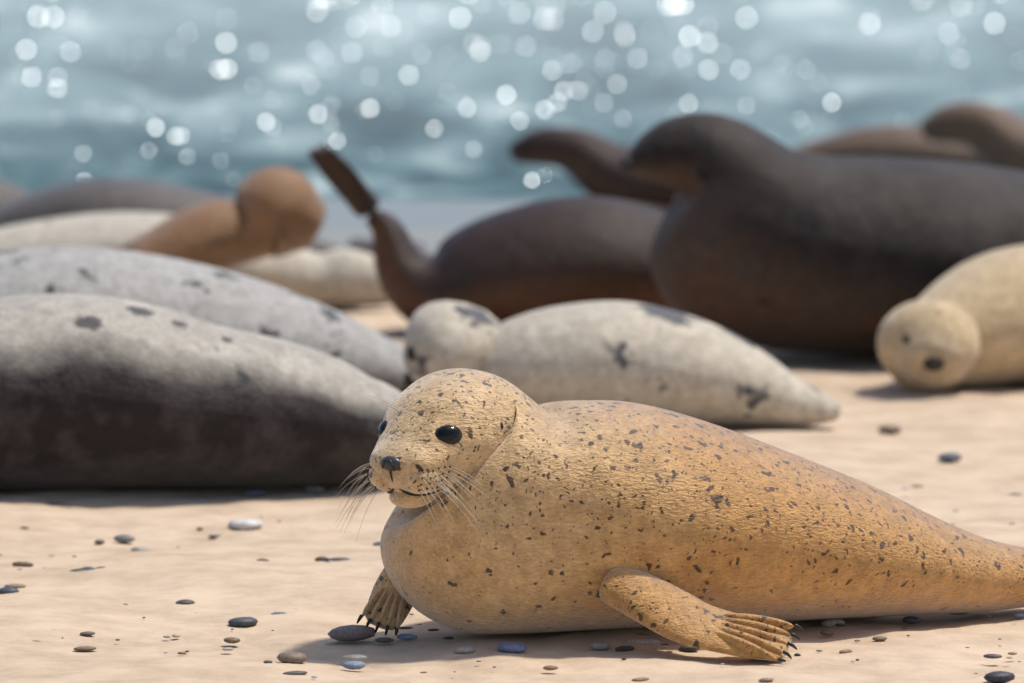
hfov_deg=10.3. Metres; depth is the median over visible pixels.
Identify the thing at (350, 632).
pebbles
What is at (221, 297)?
grey seal
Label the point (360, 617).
harbour seal claws
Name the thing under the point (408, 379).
young seal face
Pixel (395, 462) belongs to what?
harbour seal nose
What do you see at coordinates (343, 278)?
pale seal
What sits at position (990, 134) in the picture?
seal
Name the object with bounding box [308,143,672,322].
brown seal
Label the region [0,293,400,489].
grey seal
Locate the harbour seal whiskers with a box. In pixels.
[335,395,502,554]
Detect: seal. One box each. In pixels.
[0,178,428,254]
[0,179,29,204]
[0,212,389,308]
[0,246,407,391]
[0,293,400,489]
[114,166,325,269]
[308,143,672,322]
[362,368,1023,660]
[403,300,840,425]
[508,127,676,212]
[627,112,1023,353]
[792,125,982,163]
[920,101,1023,170]
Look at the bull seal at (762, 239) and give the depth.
15.63 m
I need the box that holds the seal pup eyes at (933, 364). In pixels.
[902,335,944,370]
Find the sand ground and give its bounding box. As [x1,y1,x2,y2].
[0,304,1023,682]
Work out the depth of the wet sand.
20.04 m
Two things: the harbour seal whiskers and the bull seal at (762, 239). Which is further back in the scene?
the bull seal at (762, 239)
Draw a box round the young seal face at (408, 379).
[404,346,414,386]
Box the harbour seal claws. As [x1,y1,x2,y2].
[357,614,802,661]
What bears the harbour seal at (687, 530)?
on the sand ground
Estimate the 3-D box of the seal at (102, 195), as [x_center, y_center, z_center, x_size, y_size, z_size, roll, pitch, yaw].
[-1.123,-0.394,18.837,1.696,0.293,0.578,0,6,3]
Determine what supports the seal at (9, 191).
on the wet sand
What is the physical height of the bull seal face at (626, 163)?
0.107 m
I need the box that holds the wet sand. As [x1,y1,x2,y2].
[316,229,457,254]
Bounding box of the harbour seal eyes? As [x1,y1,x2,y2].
[378,420,459,440]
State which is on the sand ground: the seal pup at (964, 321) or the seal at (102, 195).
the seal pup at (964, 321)
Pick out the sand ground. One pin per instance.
(54, 606)
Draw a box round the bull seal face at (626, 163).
[620,156,632,170]
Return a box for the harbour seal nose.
[380,456,399,470]
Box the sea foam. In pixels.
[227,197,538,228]
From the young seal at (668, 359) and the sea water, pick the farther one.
the sea water
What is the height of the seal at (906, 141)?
0.247 m
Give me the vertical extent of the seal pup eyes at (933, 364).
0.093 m
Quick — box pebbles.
[0,380,1023,682]
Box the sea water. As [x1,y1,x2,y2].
[0,0,1023,199]
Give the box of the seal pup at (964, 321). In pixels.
[877,244,1023,391]
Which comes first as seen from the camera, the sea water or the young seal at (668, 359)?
the young seal at (668, 359)
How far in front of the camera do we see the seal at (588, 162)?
20.70 m

